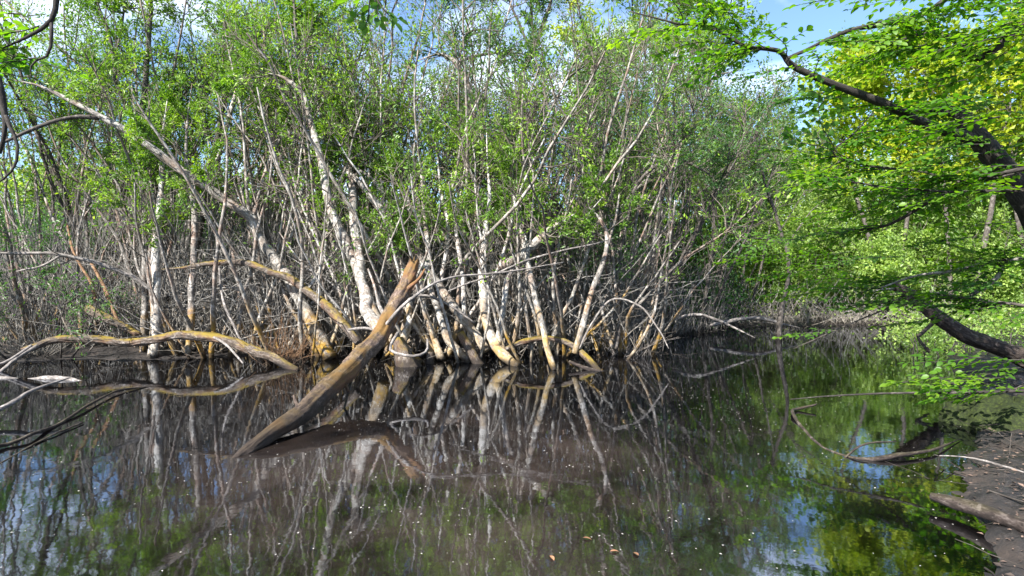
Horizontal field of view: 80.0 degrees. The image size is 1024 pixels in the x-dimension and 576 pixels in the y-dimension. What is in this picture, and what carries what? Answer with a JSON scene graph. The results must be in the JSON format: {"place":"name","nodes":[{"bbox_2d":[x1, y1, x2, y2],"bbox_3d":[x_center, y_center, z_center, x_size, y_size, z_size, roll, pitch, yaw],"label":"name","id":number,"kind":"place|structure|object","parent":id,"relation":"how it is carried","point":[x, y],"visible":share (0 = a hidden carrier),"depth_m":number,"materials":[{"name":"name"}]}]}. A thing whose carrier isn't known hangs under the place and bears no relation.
{"place":"outdoors","nodes":[
{"label":"outdoors","id":0,"kind":"place"},
{"bbox_2d":[336,0,408,35],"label":"overhanging branch","id":1,"kind":"object","parent":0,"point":[377,5],"visible":1,"depth_m":3.38,"materials":[{"name":"plant"}]},
{"bbox_2d":[0,324,999,575],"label":"water","id":2,"kind":"structure","parent":0,"point":[160,490],"depth_m":4.68,"materials":[{"name":"liquid"}]},
{"bbox_2d":[0,377,70,411],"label":"driftwood","id":3,"kind":"object","parent":2,"relation":"on","point":[14,401],"visible":1,"depth_m":6.41,"materials":[{"name":"grey wood"}]},
{"bbox_2d":[0,306,88,359],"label":"dead brush","id":4,"kind":"object","parent":2,"relation":"on","point":[35,353],"visible":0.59,"depth_m":10.56,"materials":[{"name":"brown plant"}]},
{"bbox_2d":[0,387,145,463],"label":"sunken branch","id":5,"kind":"object","parent":2,"relation":"in","point":[12,442],"visible":0.99,"depth_m":5.75,"materials":[{"name":"wood"}]},
{"bbox_2d":[0,331,299,371],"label":"mossy log","id":6,"kind":"object","parent":2,"relation":"in","point":[228,342],"visible":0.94,"depth_m":9.83,"materials":[{"name":"brown wood"}]},
{"bbox_2d":[0,0,364,359],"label":"willow tree","id":7,"kind":"object","parent":2,"relation":"on","point":[163,157],"visible":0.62,"depth_m":10.39,"materials":[{"name":"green plant"}]},
{"bbox_2d":[219,305,334,365],"bbox_3d":[-3.758,0.782,9.878,1.665,1.030,1.552,-1,2,-32],"label":"dead brush","id":8,"kind":"object","parent":2,"relation":"on","point":[295,359],"visible":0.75,"depth_m":9.96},
{"bbox_2d":[232,82,562,457],"bbox_3d":[-2.673,-1.097,8.474,4.787,4.901,5.766,1,2,34],"label":"willow tree","id":9,"kind":"object","parent":2,"relation":"in","point":[319,396],"visible":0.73,"depth_m":8.26,"materials":[{"name":"brown plant"}]},
{"bbox_2d":[393,337,421,366],"bbox_3d":[-1.673,1.120,9.751,0.527,0.676,0.448,0,2,0],"label":"tree stump","id":10,"kind":"object","parent":2,"relation":"on","point":[400,345],"visible":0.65,"depth_m":9.70,"materials":[{"name":"wood"}]},
{"bbox_2d":[331,91,536,363],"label":"willow shrub","id":11,"kind":"object","parent":2,"relation":"in","point":[406,325],"visible":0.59,"depth_m":10.59,"materials":[{"name":"green plant"}]},
{"bbox_2d":[0,354,983,571],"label":"floating specks","id":12,"kind":"object","parent":2,"relation":"on","point":[454,446],"visible":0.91,"depth_m":5.03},
{"bbox_2d":[439,106,556,365],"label":"willow tree","id":13,"kind":"object","parent":2,"relation":"on","point":[502,353],"visible":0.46,"depth_m":10.14,"materials":[{"name":"plant"}]},
{"bbox_2d":[497,214,573,270],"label":"broken branch","id":14,"kind":"object","parent":13,"relation":"attached to","point":[532,246],"visible":0.69,"depth_m":9.94,"materials":[{"name":"white plant"}]},
{"bbox_2d":[461,134,583,369],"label":"willow tree","id":15,"kind":"object","parent":2,"relation":"on","point":[543,329],"visible":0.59,"depth_m":9.94,"materials":[{"name":"green plant"}]},
{"bbox_2d":[505,336,601,370],"bbox_3d":[0.772,1.077,9.820,1.710,0.561,0.651,1,2,27],"label":"mossy log","id":16,"kind":"object","parent":2,"relation":"in","point":[586,357],"visible":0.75,"depth_m":9.94,"materials":[{"name":"wood"}]},
{"bbox_2d":[590,298,684,356],"bbox_3d":[2.042,0.707,11.032,2.010,1.121,1.939,1,2,28],"label":"dead brush","id":17,"kind":"object","parent":2,"relation":"on","point":[628,351],"visible":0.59,"depth_m":10.95,"materials":[{"name":"brown wood"}]},
{"bbox_2d":[791,404,959,460],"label":"sunken branch","id":18,"kind":"object","parent":2,"relation":"on","point":[888,456],"visible":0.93,"depth_m":5.00,"materials":[{"name":"wood"}]},
{"bbox_2d":[0,274,1023,575],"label":"ground","id":19,"kind":"structure","parent":0,"point":[988,444],"depth_m":5.25,"materials":[{"name":"brown soil"}]},
{"bbox_2d":[0,76,19,181],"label":"overhanging branch","id":20,"kind":"object","parent":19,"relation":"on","point":[6,124],"visible":1,"depth_m":3.57,"materials":[{"name":"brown wood"}]},
{"bbox_2d":[0,0,92,80],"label":"overhanging branch","id":21,"kind":"object","parent":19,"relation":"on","point":[23,65],"visible":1,"depth_m":4.17,"materials":[{"name":"plant"}]},
{"bbox_2d":[0,255,141,359],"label":"willow shrub","id":22,"kind":"object","parent":19,"relation":"on","point":[56,286],"visible":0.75,"depth_m":10.20,"materials":[{"name":"grey plant"}]},
{"bbox_2d":[23,123,118,245],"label":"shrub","id":23,"kind":"object","parent":19,"relation":"on","point":[42,173],"visible":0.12,"depth_m":32.39,"materials":[{"name":"green plant"}]},
{"bbox_2d":[0,214,148,290],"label":"willow tree","id":24,"kind":"object","parent":19,"relation":"on","point":[98,263],"visible":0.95,"depth_m":10.08,"materials":[{"name":"green plant"}]},
{"bbox_2d":[0,125,189,345],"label":"willow shrub","id":25,"kind":"object","parent":19,"relation":"on","point":[19,296],"visible":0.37,"depth_m":11.90,"materials":[{"name":"green plant"}]},
{"bbox_2d":[66,223,141,337],"bbox_3d":[-7.447,-0.174,10.844,2.265,2.048,0.402,1,2,27],"label":"fallen log","id":26,"kind":"object","parent":19,"relation":"on","point":[119,324],"visible":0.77,"depth_m":10.63,"materials":[{"name":"wood"}]},
{"bbox_2d":[0,15,227,337],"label":"willow shrub","id":27,"kind":"object","parent":19,"relation":"on","point":[77,199],"visible":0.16,"depth_m":12.62,"materials":[{"name":"green plant"}]},
{"bbox_2d":[60,50,191,352],"bbox_3d":[-6.821,-1.542,11.195,1.828,5.528,1.636,0,2,0],"label":"willow tree","id":28,"kind":"object","parent":19,"relation":"on","point":[145,307],"visible":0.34,"depth_m":10.88,"materials":[{"name":"green plant"}]},
{"bbox_2d":[0,0,260,336],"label":"willow shrub","id":29,"kind":"object","parent":19,"relation":"on","point":[7,193],"visible":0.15,"depth_m":12.79,"materials":[{"name":"green plant"}]},
{"bbox_2d":[58,0,209,300],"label":"willow tree","id":30,"kind":"object","parent":19,"relation":"on","point":[112,8],"visible":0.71,"depth_m":11.47,"materials":[{"name":"green plant"}]},
{"bbox_2d":[82,66,207,357],"bbox_3d":[-6.276,-1.493,10.851,1.571,5.400,1.894,1,2,22],"label":"willow tree","id":31,"kind":"object","parent":19,"relation":"on","point":[155,317],"visible":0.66,"depth_m":10.53,"materials":[{"name":"green plant"}]},
{"bbox_2d":[0,84,289,349],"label":"willow shrub","id":32,"kind":"object","parent":19,"relation":"on","point":[89,198],"visible":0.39,"depth_m":11.66,"materials":[{"name":"green plant"}]},
{"bbox_2d":[0,0,345,340],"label":"willow shrub","id":33,"kind":"object","parent":19,"relation":"on","point":[89,52],"visible":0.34,"depth_m":11.59,"materials":[{"name":"green plant"}]},
{"bbox_2d":[0,0,352,327],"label":"willow shrub","id":34,"kind":"object","parent":19,"relation":"on","point":[40,138],"visible":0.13,"depth_m":13.84,"materials":[{"name":"green plant"}]},
{"bbox_2d":[126,36,233,353],"bbox_3d":[-5.843,-1.554,10.962,1.593,5.313,1.667,0,2,0],"label":"willow tree","id":35,"kind":"object","parent":19,"relation":"on","point":[168,96],"visible":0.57,"depth_m":10.73,"materials":[{"name":"green plant"}]},
{"bbox_2d":[83,83,341,358],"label":"willow shrub","id":36,"kind":"object","parent":19,"relation":"on","point":[171,343],"visible":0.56,"depth_m":10.30,"materials":[{"name":"green plant"}]},
{"bbox_2d":[0,0,447,300],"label":"willow shrub","id":37,"kind":"object","parent":19,"relation":"on","point":[265,213],"visible":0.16,"depth_m":11.93,"materials":[{"name":"green plant"}]},
{"bbox_2d":[0,0,456,327],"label":"willow shrub","id":38,"kind":"object","parent":19,"relation":"on","point":[47,102],"visible":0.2,"depth_m":11.73,"materials":[{"name":"green plant"}]},
{"bbox_2d":[33,0,461,348],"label":"willow shrub","id":39,"kind":"object","parent":19,"relation":"on","point":[289,62],"visible":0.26,"depth_m":10.83,"materials":[{"name":"green plant"}]},
{"bbox_2d":[160,169,381,344],"bbox_3d":[-3.938,-0.566,10.920,3.760,2.884,2.009,0,2,14],"label":"willow tree","id":40,"kind":"object","parent":19,"relation":"on","point":[333,312],"visible":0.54,"depth_m":10.23,"materials":[{"name":"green plant"}]},
{"bbox_2d":[81,56,472,360],"bbox_3d":[-3.286,-0.855,10.742,5.416,5.164,5.698,0,2,0],"label":"willow shrub","id":41,"kind":"object","parent":19,"relation":"on","point":[239,282],"visible":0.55,"depth_m":9.83,"materials":[{"name":"green plant"}]},
{"bbox_2d":[165,80,411,355],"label":"willow shrub","id":42,"kind":"object","parent":19,"relation":"on","point":[281,261],"visible":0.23,"depth_m":11.17,"materials":[{"name":"green plant"}]},
{"bbox_2d":[188,0,390,254],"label":"willow tree","id":43,"kind":"object","parent":19,"relation":"on","point":[231,107],"visible":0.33,"depth_m":11.83,"materials":[{"name":"green plant"}]},
{"bbox_2d":[205,0,389,346],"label":"willow tree","id":44,"kind":"object","parent":19,"relation":"on","point":[228,84],"visible":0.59,"depth_m":10.29,"materials":[{"name":"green plant"}]},
{"bbox_2d":[164,0,491,348],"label":"willow shrub","id":45,"kind":"object","parent":19,"relation":"on","point":[338,55],"visible":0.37,"depth_m":10.71,"materials":[{"name":"green plant"}]},
{"bbox_2d":[210,80,526,360],"bbox_3d":[-2.444,-0.970,11.410,4.976,5.503,4.945,1,2,26],"label":"willow shrub","id":46,"kind":"object","parent":19,"relation":"on","point":[386,353],"visible":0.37,"depth_m":10.20,"materials":[{"name":"green plant"}]},
{"bbox_2d":[0,162,753,357],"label":"brushwood","id":47,"kind":"object","parent":19,"relation":"on","point":[45,311],"visible":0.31,"depth_m":11.52,"materials":[{"name":"grey plant"}]},
{"bbox_2d":[0,184,768,331],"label":"undergrowth","id":48,"kind":"object","parent":19,"relation":"on","point":[740,284],"visible":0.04,"depth_m":16.41,"materials":[{"name":"green plant"}]},
{"bbox_2d":[228,0,547,291],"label":"willow shrub","id":49,"kind":"object","parent":19,"relation":"on","point":[471,18],"visible":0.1,"depth_m":12.21,"materials":[{"name":"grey plant"}]},
{"bbox_2d":[59,170,735,359],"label":"dead sticks","id":50,"kind":"object","parent":19,"relation":"on","point":[335,293],"visible":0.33,"depth_m":10.72,"materials":[{"name":"wood"}]},
{"bbox_2d":[304,90,490,353],"bbox_3d":[-2.135,-1.216,10.809,3.773,4.619,1.426,0,2,18],"label":"willow tree","id":51,"kind":"object","parent":19,"relation":"on","point":[471,329],"visible":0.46,"depth_m":10.72,"materials":[{"name":"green plant"}]},
{"bbox_2d":[247,104,582,358],"bbox_3d":[-2.021,-0.523,11.130,5.318,4.682,4.849,0,2,-13],"label":"willow shrub","id":52,"kind":"object","parent":19,"relation":"on","point":[460,328],"visible":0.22,"depth_m":10.35,"materials":[{"name":"white plant"}]},
{"bbox_2d":[204,0,626,350],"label":"willow shrub","id":53,"kind":"object","parent":19,"relation":"on","point":[582,144],"visible":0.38,"depth_m":10.07,"materials":[{"name":"green plant"}]},
{"bbox_2d":[274,92,614,362],"bbox_3d":[-1.226,-0.653,11.166,5.758,5.031,5.101,0,2,-8],"label":"willow shrub","id":54,"kind":"object","parent":19,"relation":"on","point":[399,276],"visible":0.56,"depth_m":9.89,"materials":[{"name":"white plant"}]},
{"bbox_2d":[278,8,636,331],"bbox_3d":[-1.056,-2.710,14.726,7.873,8.001,8.351,0,2,0],"label":"willow shrub","id":55,"kind":"object","parent":19,"relation":"on","point":[587,78],"visible":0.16,"depth_m":12.30,"materials":[{"name":"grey plant"}]},
{"bbox_2d":[288,0,636,343],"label":"willow shrub","id":56,"kind":"object","parent":19,"relation":"on","point":[496,17],"visible":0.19,"depth_m":10.88,"materials":[{"name":"green plant"}]},
{"bbox_2d":[457,331,483,363],"bbox_3d":[-0.637,1.057,10.078,0.513,0.706,0.248,1,2,21],"label":"tree stump","id":57,"kind":"object","parent":19,"relation":"on","point":[472,354],"visible":0.75,"depth_m":10.00,"materials":[{"name":"wood"}]},
{"bbox_2d":[393,0,560,254],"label":"willow tree","id":58,"kind":"object","parent":19,"relation":"on","point":[521,59],"visible":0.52,"depth_m":11.80,"materials":[{"name":"green plant"}]},
{"bbox_2d":[0,107,1023,272],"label":"woodland","id":59,"kind":"object","parent":19,"relation":"on","point":[19,178],"visible":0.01,"depth_m":33.87,"materials":[{"name":"green plant"}]},
{"bbox_2d":[302,0,731,352],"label":"willow shrub","id":60,"kind":"object","parent":19,"relation":"on","point":[667,95],"visible":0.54,"depth_m":10.02,"materials":[{"name":"green plant"}]},
{"bbox_2d":[483,0,568,292],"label":"alder tree","id":61,"kind":"object","parent":19,"relation":"on","point":[543,3],"visible":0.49,"depth_m":12.96,"materials":[{"name":"green plant"}]},
{"bbox_2d":[353,0,766,346],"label":"willow shrub","id":62,"kind":"object","parent":19,"relation":"on","point":[610,123],"visible":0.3,"depth_m":11.00,"materials":[{"name":"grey plant"}]},
{"bbox_2d":[433,122,703,363],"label":"willow shrub","id":63,"kind":"object","parent":19,"relation":"on","point":[513,353],"visible":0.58,"depth_m":10.05,"materials":[{"name":"green plant"}]},
{"bbox_2d":[479,0,687,279],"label":"willow tree","id":64,"kind":"object","parent":19,"relation":"on","point":[564,40],"visible":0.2,"depth_m":14.84,"materials":[{"name":"green plant"}]},
{"bbox_2d":[478,131,712,359],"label":"willow shrub","id":65,"kind":"object","parent":19,"relation":"on","point":[602,350],"visible":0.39,"depth_m":10.37,"materials":[{"name":"grey plant"}]},
{"bbox_2d":[545,0,647,232],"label":"maple tree","id":66,"kind":"object","parent":19,"relation":"on","point":[559,28],"visible":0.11,"depth_m":29.38,"materials":[{"name":"green plant"}]},
{"bbox_2d":[548,137,663,353],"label":"willow tree","id":67,"kind":"object","parent":19,"relation":"on","point":[596,279],"visible":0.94,"depth_m":10.18,"materials":[{"name":"green plant"}]},
{"bbox_2d":[447,36,791,352],"bbox_3d":[1.990,-1.319,11.947,6.935,6.082,6.634,0,2,0],"label":"willow shrub","id":68,"kind":"object","parent":19,"relation":"on","point":[642,300],"visible":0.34,"depth_m":10.81,"materials":[{"name":"green plant"}]},
{"bbox_2d":[548,0,707,324],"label":"willow tree","id":69,"kind":"object","parent":19,"relation":"on","point":[590,25],"visible":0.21,"depth_m":14.49,"materials":[{"name":"green plant"}]},
{"bbox_2d":[486,138,770,355],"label":"willow shrub","id":70,"kind":"object","parent":19,"relation":"on","point":[621,351],"visible":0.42,"depth_m":10.85,"materials":[{"name":"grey plant"}]},
{"bbox_2d":[449,1,808,343],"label":"willow shrub","id":71,"kind":"object","parent":19,"relation":"on","point":[736,146],"visible":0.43,"depth_m":12.34,"materials":[{"name":"green plant"}]},
{"bbox_2d":[549,192,731,310],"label":"bush","id":72,"kind":"object","parent":19,"relation":"on","point":[698,237],"visible":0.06,"depth_m":17.47,"materials":[{"name":"green plant"}]},
{"bbox_2d":[561,123,737,348],"bbox_3d":[2.624,-1.019,11.236,3.547,4.171,1.748,0,2,-7],"label":"willow tree","id":73,"kind":"object","parent":19,"relation":"on","point":[615,345],"visible":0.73,"depth_m":11.05,"materials":[{"name":"green plant"}]},
{"bbox_2d":[584,0,718,262],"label":"woodland tree","id":74,"kind":"object","parent":19,"relation":"on","point":[685,7],"visible":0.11,"depth_m":19.77,"materials":[{"name":"green plant"}]},
{"bbox_2d":[536,22,798,332],"bbox_3d":[3.172,-2.481,15.385,7.978,7.647,7.236,-1,2,-21],"label":"willow shrub","id":75,"kind":"object","parent":19,"relation":"on","point":[724,205],"visible":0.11,"depth_m":14.19,"materials":[{"name":"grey plant"}]},
{"bbox_2d":[553,21,808,327],"bbox_3d":[4.320,-3.089,17.819,6.759,8.696,6.780,0,2,-12],"label":"willow shrub","id":76,"kind":"object","parent":19,"relation":"on","point":[694,206],"visible":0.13,"depth_m":16.40,"materials":[{"name":"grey plant"}]},
{"bbox_2d":[623,154,787,279],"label":"bush","id":77,"kind":"object","parent":19,"relation":"on","point":[742,222],"visible":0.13,"depth_m":18.63,"materials":[{"name":"green plant"}]},
{"bbox_2d":[655,0,774,256],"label":"woodland tree","id":78,"kind":"object","parent":19,"relation":"on","point":[736,36],"visible":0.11,"depth_m":21.32,"materials":[{"name":"green plant"}]},
{"bbox_2d":[625,91,845,318],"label":"willow shrub","id":79,"kind":"object","parent":19,"relation":"on","point":[747,255],"visible":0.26,"depth_m":17.81,"materials":[{"name":"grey plant"}]},
{"bbox_2d":[659,0,839,330],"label":"willow tree","id":80,"kind":"object","parent":19,"relation":"on","point":[792,124],"visible":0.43,"depth_m":15.13,"materials":[{"name":"green plant"}]},
{"bbox_2d":[707,54,825,326],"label":"dead sapling","id":81,"kind":"object","parent":19,"relation":"on","point":[782,304],"visible":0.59,"depth_m":13.92,"materials":[{"name":"grey plant"}]},
{"bbox_2d":[698,183,842,311],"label":"bush","id":82,"kind":"object","parent":19,"relation":"on","point":[801,215],"visible":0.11,"depth_m":19.50,"materials":[{"name":"green plant"}]},
{"bbox_2d":[707,51,844,251],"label":"woodland tree","id":83,"kind":"object","parent":19,"relation":"on","point":[794,184],"visible":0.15,"depth_m":22.68,"materials":[{"name":"green plant"}]},
{"bbox_2d":[606,0,1023,405],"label":"beech tree","id":84,"kind":"object","parent":19,"relation":"on","point":[1000,165],"visible":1,"depth_m":5.71,"materials":[{"name":"green plant"}]},
{"bbox_2d":[726,223,913,313],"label":"bush","id":85,"kind":"object","parent":19,"relation":"on","point":[775,265],"visible":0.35,"depth_m":18.43,"materials":[{"name":"green plant"}]},
{"bbox_2d":[760,167,890,258],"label":"bush","id":86,"kind":"object","parent":19,"relation":"on","point":[840,203],"visible":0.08,"depth_m":23.34,"materials":[{"name":"green plant"}]},
{"bbox_2d":[756,196,902,314],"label":"bush","id":87,"kind":"object","parent":19,"relation":"on","point":[817,252],"visible":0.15,"depth_m":18.62,"materials":[{"name":"green plant"}]},
{"bbox_2d":[779,14,906,230],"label":"woodland tree","id":88,"kind":"object","parent":19,"relation":"on","point":[856,33],"visible":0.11,"depth_m":25.95,"materials":[{"name":"green plant"}]},
{"bbox_2d":[666,268,1022,329],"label":"dead reeds","id":89,"kind":"object","parent":19,"relation":"on","point":[831,319],"visible":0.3,"depth_m":17.28,"materials":[{"name":"beige plant"}]},
{"bbox_2d":[679,258,1020,318],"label":"undergrowth","id":90,"kind":"object","parent":19,"relation":"on","point":[776,280],"visible":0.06,"depth_m":18.93,"materials":[{"name":"green plant"}]},
{"bbox_2d":[803,175,946,252],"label":"bush","id":91,"kind":"object","parent":19,"relation":"on","point":[869,201],"visible":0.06,"depth_m":23.43,"materials":[{"name":"green plant"}]},
{"bbox_2d":[794,6,973,316],"bbox_3d":[11.342,-3.685,18.961,4.591,9.595,3.291,1,2,31],"label":"maple tree","id":92,"kind":"object","parent":19,"relation":"on","point":[870,87],"visible":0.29,"depth_m":18.80,"materials":[{"name":"green plant"}]},
{"bbox_2d":[813,214,961,318],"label":"bush","id":93,"kind":"object","parent":19,"relation":"on","point":[896,264],"visible":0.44,"depth_m":17.66,"materials":[{"name":"green plant"}]},
{"bbox_2d":[864,75,988,239],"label":"woodland tree","id":94,"kind":"object","parent":19,"relation":"on","point":[911,200],"visible":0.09,"depth_m":23.19,"materials":[{"name":"green plant"}]},
{"bbox_2d":[855,193,1016,302],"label":"bush","id":95,"kind":"object","parent":19,"relation":"on","point":[923,231],"visible":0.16,"depth_m":18.07,"materials":[{"name":"green plant"}]},
{"bbox_2d":[852,286,1023,356],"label":"undergrowth","id":96,"kind":"object","parent":19,"relation":"on","point":[937,333],"visible":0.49,"depth_m":12.02,"materials":[{"name":"green plant"}]},
{"bbox_2d":[861,0,1023,324],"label":"maple tree","id":97,"kind":"object","parent":19,"relation":"on","point":[936,91],"visible":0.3,"depth_m":17.10,"materials":[{"name":"green plant"}]},
{"bbox_2d":[873,283,1023,368],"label":"branch","id":98,"kind":"object","parent":19,"relation":"on","point":[959,331],"visible":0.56,"depth_m":8.70,"materials":[{"name":"brown wood"}]},
{"bbox_2d":[878,220,1023,318],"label":"bush","id":99,"kind":"object","parent":19,"relation":"on","point":[1007,282],"visible":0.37,"depth_m":17.25,"materials":[{"name":"green plant"}]},
{"bbox_2d":[885,381,1023,575],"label":"twig litter","id":100,"kind":"object","parent":19,"relation":"on","point":[991,491],"visible":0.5,"depth_m":4.43,"materials":[{"name":"brown plant"}]},
{"bbox_2d":[895,11,1023,253],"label":"woodland tree","id":101,"kind":"object","parent":19,"relation":"on","point":[1000,198],"visible":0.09,"depth_m":21.22,"materials":[{"name":"green plant"}]},
{"bbox_2d":[929,493,1023,532],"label":"fallen log","id":102,"kind":"object","parent":19,"relation":"on","point":[986,512],"visible":0.98,"depth_m":3.59,"materials":[{"name":"wood"}]},
{"bbox_2d":[937,1,1023,255],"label":"maple tree","id":103,"kind":"object","parent":19,"relation":"on","point":[1019,127],"visible":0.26,"depth_m":16.71,"materials":[{"name":"green plant"}]},
{"bbox_2d":[938,393,1023,431],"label":"mossy hummock","id":104,"kind":"object","parent":19,"relation":"on","point":[1005,411],"visible":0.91,"depth_m":5.85,"materials":[{"name":"plant"}]},
{"bbox_2d":[948,199,1023,316],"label":"bush","id":105,"kind":"object","parent":19,"relation":"on","point":[968,244],"visible":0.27,"depth_m":16.89,"materials":[{"name":"green plant"}]},
{"bbox_2d":[950,378,1023,575],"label":"leaf litter","id":106,"kind":"object","parent":19,"relation":"on","point":[997,563],"visible":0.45,"depth_m":4.16,"materials":[{"name":"plant"}]},
{"bbox_2d":[0,0,1023,263],"label":"sky","id":107,"kind":"structure","parent":0,"point":[823,19],"materials":[{"name":"blue"}]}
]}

